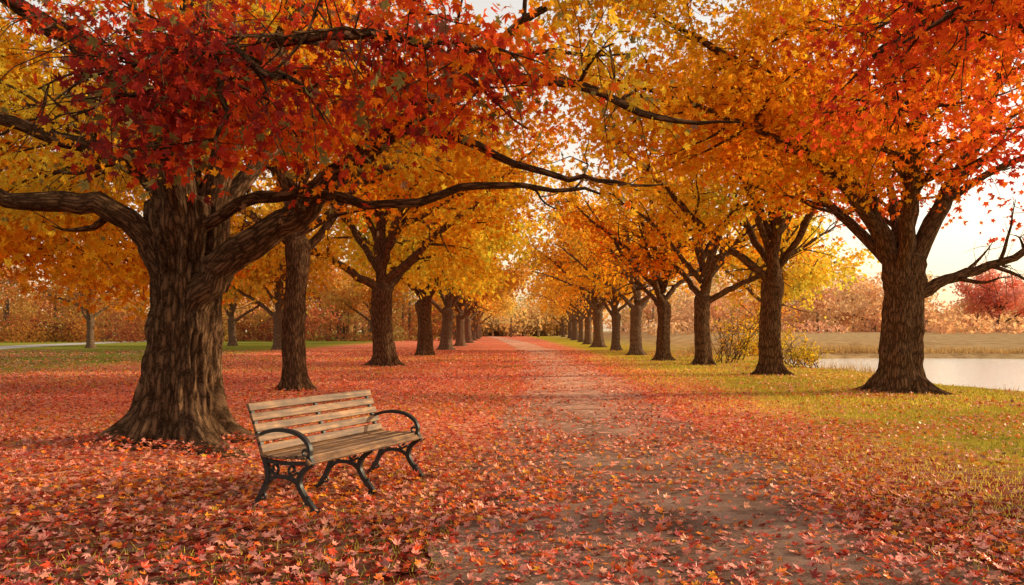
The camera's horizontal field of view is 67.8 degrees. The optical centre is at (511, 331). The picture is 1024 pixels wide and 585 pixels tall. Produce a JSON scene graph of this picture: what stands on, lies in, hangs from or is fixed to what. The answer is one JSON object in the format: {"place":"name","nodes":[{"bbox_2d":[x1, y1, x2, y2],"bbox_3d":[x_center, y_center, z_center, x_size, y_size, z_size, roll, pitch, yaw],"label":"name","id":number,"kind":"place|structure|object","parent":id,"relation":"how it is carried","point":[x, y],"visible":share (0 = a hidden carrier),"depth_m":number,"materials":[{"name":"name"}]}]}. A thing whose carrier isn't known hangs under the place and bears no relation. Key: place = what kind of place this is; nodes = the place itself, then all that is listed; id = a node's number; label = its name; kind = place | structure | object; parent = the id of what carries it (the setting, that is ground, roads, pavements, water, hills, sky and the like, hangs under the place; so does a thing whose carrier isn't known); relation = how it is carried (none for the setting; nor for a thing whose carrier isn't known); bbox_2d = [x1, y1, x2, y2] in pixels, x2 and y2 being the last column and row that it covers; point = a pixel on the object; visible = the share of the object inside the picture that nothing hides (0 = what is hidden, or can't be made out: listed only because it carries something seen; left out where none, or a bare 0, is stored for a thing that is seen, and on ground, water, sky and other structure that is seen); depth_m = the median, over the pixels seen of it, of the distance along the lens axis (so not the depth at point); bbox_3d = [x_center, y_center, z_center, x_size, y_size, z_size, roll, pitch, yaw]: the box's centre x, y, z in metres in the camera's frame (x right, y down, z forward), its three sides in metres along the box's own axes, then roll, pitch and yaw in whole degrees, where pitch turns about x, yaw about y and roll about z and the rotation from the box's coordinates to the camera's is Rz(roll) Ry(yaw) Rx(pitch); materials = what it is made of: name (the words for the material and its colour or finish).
{"place":"outdoors","nodes":[
{"label":"outdoors","id":0,"kind":"place"},
{"bbox_2d":[0,340,146,348],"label":"road","id":1,"kind":"structure","parent":0,"point":[21,346],"depth_m":80.17,"materials":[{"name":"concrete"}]},
{"bbox_2d":[0,331,1023,584],"bbox_3d":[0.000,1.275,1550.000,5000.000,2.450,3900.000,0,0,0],"label":"ground","id":2,"kind":"structure","parent":0,"point":[996,341],"depth_m":9.21,"materials":[{"name":"red plant"}]},
{"bbox_2d":[0,256,44,311],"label":"maple tree","id":3,"kind":"object","parent":2,"relation":"on","point":[4,280],"visible":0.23,"depth_m":84.40,"materials":[{"name":"orange plant"}]},
{"bbox_2d":[5,240,149,347],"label":"maple tree","id":4,"kind":"object","parent":2,"relation":"on","point":[90,321],"visible":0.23,"depth_m":67.68,"materials":[{"name":"orange plant"}]},
{"bbox_2d":[0,0,261,323],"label":"maple tree","id":5,"kind":"object","parent":2,"relation":"on","point":[111,255],"visible":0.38,"depth_m":16.24,"materials":[{"name":"orange plant"}]},
{"bbox_2d":[0,307,316,342],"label":"undergrowth","id":6,"kind":"object","parent":2,"relation":"on","point":[68,330],"visible":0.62,"depth_m":106.30,"materials":[{"name":"brown plant"}]},
{"bbox_2d":[0,261,488,341],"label":"woodland","id":7,"kind":"object","parent":2,"relation":"on","point":[105,317],"visible":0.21,"depth_m":128.27,"materials":[{"name":"orange plant"}]},
{"bbox_2d":[222,228,284,345],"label":"maple tree","id":8,"kind":"object","parent":2,"relation":"on","point":[232,321],"visible":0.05,"depth_m":78.81,"materials":[{"name":"orange plant"}]},
{"bbox_2d":[222,173,371,349],"bbox_3d":[-19.891,-5.517,61.634,17.112,14.250,15.862,0,0,-37],"label":"maple tree","id":9,"kind":"object","parent":2,"relation":"on","point":[258,280],"visible":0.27,"depth_m":61.08,"materials":[{"name":"orange plant"}]},
{"bbox_2d":[0,0,603,390],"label":"maple tree","id":10,"kind":"object","parent":2,"relation":"on","point":[299,246],"visible":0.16,"depth_m":19.30,"materials":[{"name":"orange plant"}]},
{"bbox_2d":[246,389,425,512],"bbox_3d":[-1.585,1.059,7.184,0.777,0.885,1.760,0,0,25],"label":"park bench","id":11,"kind":"object","parent":2,"relation":"on","point":[329,448],"visible":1,"depth_m":7.06,"materials":[{"name":"brown wood"}]},
{"bbox_2d":[307,261,366,338],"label":"maple tree","id":12,"kind":"object","parent":2,"relation":"on","point":[339,279],"visible":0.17,"depth_m":148.68,"materials":[{"name":"orange plant"}]},
{"bbox_2d":[318,260,416,340],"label":"maple tree","id":13,"kind":"object","parent":2,"relation":"on","point":[364,294],"visible":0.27,"depth_m":116.94,"materials":[{"name":"orange plant"}]},
{"bbox_2d":[0,0,740,458],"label":"maple tree","id":14,"kind":"object","parent":2,"relation":"on","point":[178,92],"visible":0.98,"depth_m":8.16,"materials":[{"name":"red plant"}]},
{"bbox_2d":[230,41,582,366],"bbox_3d":[-6.004,-6.182,35.252,17.986,15.604,15.672,0,0,0],"label":"maple tree","id":15,"kind":"object","parent":2,"relation":"on","point":[383,285],"visible":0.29,"depth_m":32.59,"materials":[{"name":"orange plant"}]},
{"bbox_2d":[320,130,563,355],"bbox_3d":[-5.363,-6.702,45.748,14.640,16.645,19.489,0,0,-21],"label":"maple tree","id":16,"kind":"object","parent":2,"relation":"on","point":[423,305],"visible":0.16,"depth_m":44.35,"materials":[{"name":"orange plant"}]},
{"bbox_2d":[345,199,550,349],"bbox_3d":[-5.563,-6.296,60.962,17.625,15.833,19.013,0,0,0],"label":"maple tree","id":17,"kind":"object","parent":2,"relation":"on","point":[449,303],"visible":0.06,"depth_m":61.46,"materials":[{"name":"orange plant"}]},
{"bbox_2d":[403,246,542,345],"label":"maple tree","id":18,"kind":"object","parent":2,"relation":"on","point":[460,334],"visible":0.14,"depth_m":76.07,"materials":[{"name":"orange plant"}]},
{"bbox_2d":[432,261,521,340],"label":"maple tree","id":19,"kind":"object","parent":2,"relation":"on","point":[473,325],"visible":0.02,"depth_m":121.59,"materials":[{"name":"orange plant"}]},
{"bbox_2d":[416,261,541,342],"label":"maple tree","id":20,"kind":"object","parent":2,"relation":"on","point":[468,332],"visible":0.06,"depth_m":97.78,"materials":[{"name":"orange plant"}]},
{"bbox_2d":[470,266,520,338],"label":"maple tree","id":21,"kind":"object","parent":2,"relation":"on","point":[477,332],"visible":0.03,"depth_m":149.54,"materials":[{"name":"orange plant"}]},
{"bbox_2d":[479,292,520,337],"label":"maple tree","id":22,"kind":"object","parent":2,"relation":"on","point":[511,307],"visible":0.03,"depth_m":180.37,"materials":[{"name":"orange plant"}]},
{"bbox_2d":[0,349,1023,584],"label":"fallen leaves","id":23,"kind":"object","parent":2,"relation":"on","point":[630,567],"visible":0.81,"depth_m":7.29,"materials":[{"name":"red plant"}]},
{"bbox_2d":[0,280,1023,337],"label":"woodland","id":24,"kind":"object","parent":2,"relation":"on","point":[525,320],"visible":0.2,"depth_m":205.18,"materials":[{"name":"orange plant"}]},
{"bbox_2d":[535,298,568,336],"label":"maple tree","id":25,"kind":"object","parent":2,"relation":"on","point":[562,324],"visible":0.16,"depth_m":189.67,"materials":[{"name":"orange plant"}]},
{"bbox_2d":[516,246,608,339],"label":"maple tree","id":26,"kind":"object","parent":2,"relation":"on","point":[574,330],"visible":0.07,"depth_m":127.59,"materials":[{"name":"orange plant"}]},
{"bbox_2d":[537,287,591,338],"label":"maple tree","id":27,"kind":"object","parent":2,"relation":"on","point":[569,326],"visible":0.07,"depth_m":154.65,"materials":[{"name":"orange plant"}]},
{"bbox_2d":[525,281,610,341],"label":"maple tree","id":28,"kind":"object","parent":2,"relation":"on","point":[580,319],"visible":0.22,"depth_m":105.73,"materials":[{"name":"orange plant"}]},
{"bbox_2d":[528,272,623,343],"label":"maple tree","id":29,"kind":"object","parent":2,"relation":"on","point":[587,330],"visible":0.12,"depth_m":87.84,"materials":[{"name":"orange plant"}]},
{"bbox_2d":[515,194,682,350],"bbox_3d":[8.182,-4.964,60.275,12.498,13.155,13.290,0,0,-42],"label":"maple tree","id":30,"kind":"object","parent":2,"relation":"on","point":[614,313],"visible":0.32,"depth_m":59.91,"materials":[{"name":"orange plant"}]},
{"bbox_2d":[517,182,690,346],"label":"maple tree","id":31,"kind":"object","parent":2,"relation":"on","point":[597,316],"visible":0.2,"depth_m":71.56,"materials":[{"name":"orange plant"}]},
{"bbox_2d":[525,152,735,354],"bbox_3d":[8.166,-5.304,48.514,13.156,13.848,13.989,0,0,28],"label":"maple tree","id":32,"kind":"object","parent":2,"relation":"on","point":[636,311],"visible":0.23,"depth_m":48.08,"materials":[{"name":"orange plant"}]},
{"bbox_2d":[519,142,752,360],"bbox_3d":[6.497,-4.600,39.115,11.041,12.428,12.265,0,0,22],"label":"maple tree","id":33,"kind":"object","parent":2,"relation":"on","point":[658,284],"visible":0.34,"depth_m":37.63,"materials":[{"name":"orange plant"}]},
{"bbox_2d":[553,129,853,365],"bbox_3d":[9.425,-4.921,34.926,11.622,13.082,12.910,0,0,-38],"label":"maple tree","id":34,"kind":"object","parent":2,"relation":"on","point":[703,299],"visible":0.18,"depth_m":33.89,"materials":[{"name":"orange plant"}]},
{"bbox_2d":[709,306,759,359],"bbox_3d":[11.501,0.121,38.743,3.608,2.882,4.682,0,0,0],"label":"shrub","id":35,"kind":"object","parent":2,"relation":"on","point":[744,350],"visible":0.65,"depth_m":38.95,"materials":[{"name":"yellow plant"}]},
{"bbox_2d":[711,302,758,362],"bbox_3d":[10.445,0.043,35.947,3.868,3.038,3.682,0,0,-35],"label":"shrub","id":36,"kind":"object","parent":2,"relation":"on","point":[727,340],"visible":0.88,"depth_m":35.59,"materials":[{"name":"yellow plant"}]},
{"bbox_2d":[731,331,758,356],"bbox_3d":[14.267,0.811,45.953,3.278,1.708,2.292,0,0,-7],"label":"shrub","id":37,"kind":"object","parent":2,"relation":"on","point":[755,350],"visible":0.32,"depth_m":45.60,"materials":[{"name":"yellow plant"}]},
{"bbox_2d":[496,0,1023,394],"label":"maple tree","id":38,"kind":"object","parent":2,"relation":"on","point":[759,105],"visible":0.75,"depth_m":16.87,"materials":[{"name":"orange plant"}]},
{"bbox_2d":[726,286,802,332],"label":"maple tree","id":39,"kind":"object","parent":2,"relation":"on","point":[754,303],"visible":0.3,"depth_m":104.70,"materials":[{"name":"orange plant"}]},
{"bbox_2d":[744,316,802,355],"bbox_3d":[16.956,0.197,49.839,3.941,2.731,4.048,0,0,21],"label":"shrub","id":40,"kind":"object","parent":2,"relation":"on","point":[787,335],"visible":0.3,"depth_m":49.16,"materials":[{"name":"yellow plant"}]},
{"bbox_2d":[561,0,991,375],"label":"maple tree","id":41,"kind":"object","parent":2,"relation":"on","point":[770,360],"visible":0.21,"depth_m":25.88,"materials":[{"name":"orange plant"}]},
{"bbox_2d":[677,194,878,318],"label":"maple tree","id":42,"kind":"object","parent":2,"relation":"on","point":[804,274],"visible":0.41,"depth_m":55.74,"materials":[{"name":"yellow plant"}]},
{"bbox_2d":[749,328,834,363],"bbox_3d":[13.480,0.720,36.684,4.032,1.788,2.102,0,0,39],"label":"shrub","id":43,"kind":"object","parent":2,"relation":"on","point":[818,349],"visible":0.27,"depth_m":36.36,"materials":[{"name":"yellow plant"}]},
{"bbox_2d":[782,333,825,367],"bbox_3d":[11.838,0.805,31.401,2.036,1.520,2.451,0,0,0],"label":"shrub","id":44,"kind":"object","parent":2,"relation":"on","point":[811,356],"visible":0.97,"depth_m":31.48,"materials":[{"name":"yellow plant"}]},
{"bbox_2d":[606,267,1023,335],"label":"lakeside woodland","id":45,"kind":"object","parent":2,"relation":"on","point":[828,307],"visible":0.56,"depth_m":113.51,"materials":[{"name":"orange plant"}]},
{"bbox_2d":[682,341,1023,395],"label":"shore reeds","id":46,"kind":"object","parent":2,"relation":"on","point":[843,349],"visible":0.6,"depth_m":52.02,"materials":[{"name":"brown plant"}]},
{"bbox_2d":[828,272,882,331],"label":"maple tree","id":47,"kind":"object","parent":2,"relation":"on","point":[842,282],"visible":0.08,"depth_m":129.53,"materials":[{"name":"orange plant"}]},
{"bbox_2d":[779,0,1023,198],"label":"maple tree","id":48,"kind":"object","parent":2,"relation":"on","point":[961,17],"visible":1,"depth_m":8.65,"materials":[{"name":"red plant"}]},
{"bbox_2d":[950,261,1023,330],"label":"maple tree","id":49,"kind":"object","parent":2,"relation":"on","point":[991,302],"visible":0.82,"depth_m":115.49,"materials":[{"name":"red plant"}]},
{"bbox_2d":[0,0,1023,331],"label":"sky","id":50,"kind":"structure","parent":0,"point":[948,254],"materials":[{"name":"white"}]},
{"bbox_2d":[395,336,1007,584],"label":"path","id":51,"kind":"structure","parent":0,"point":[582,408],"depth_m":6.20,"materials":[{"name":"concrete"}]},
{"bbox_2d":[783,358,1023,390],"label":"water","id":52,"kind":"structure","parent":0,"point":[1007,374],"depth_m":35.96,"materials":[{"name":"beige liquid"}]}
]}

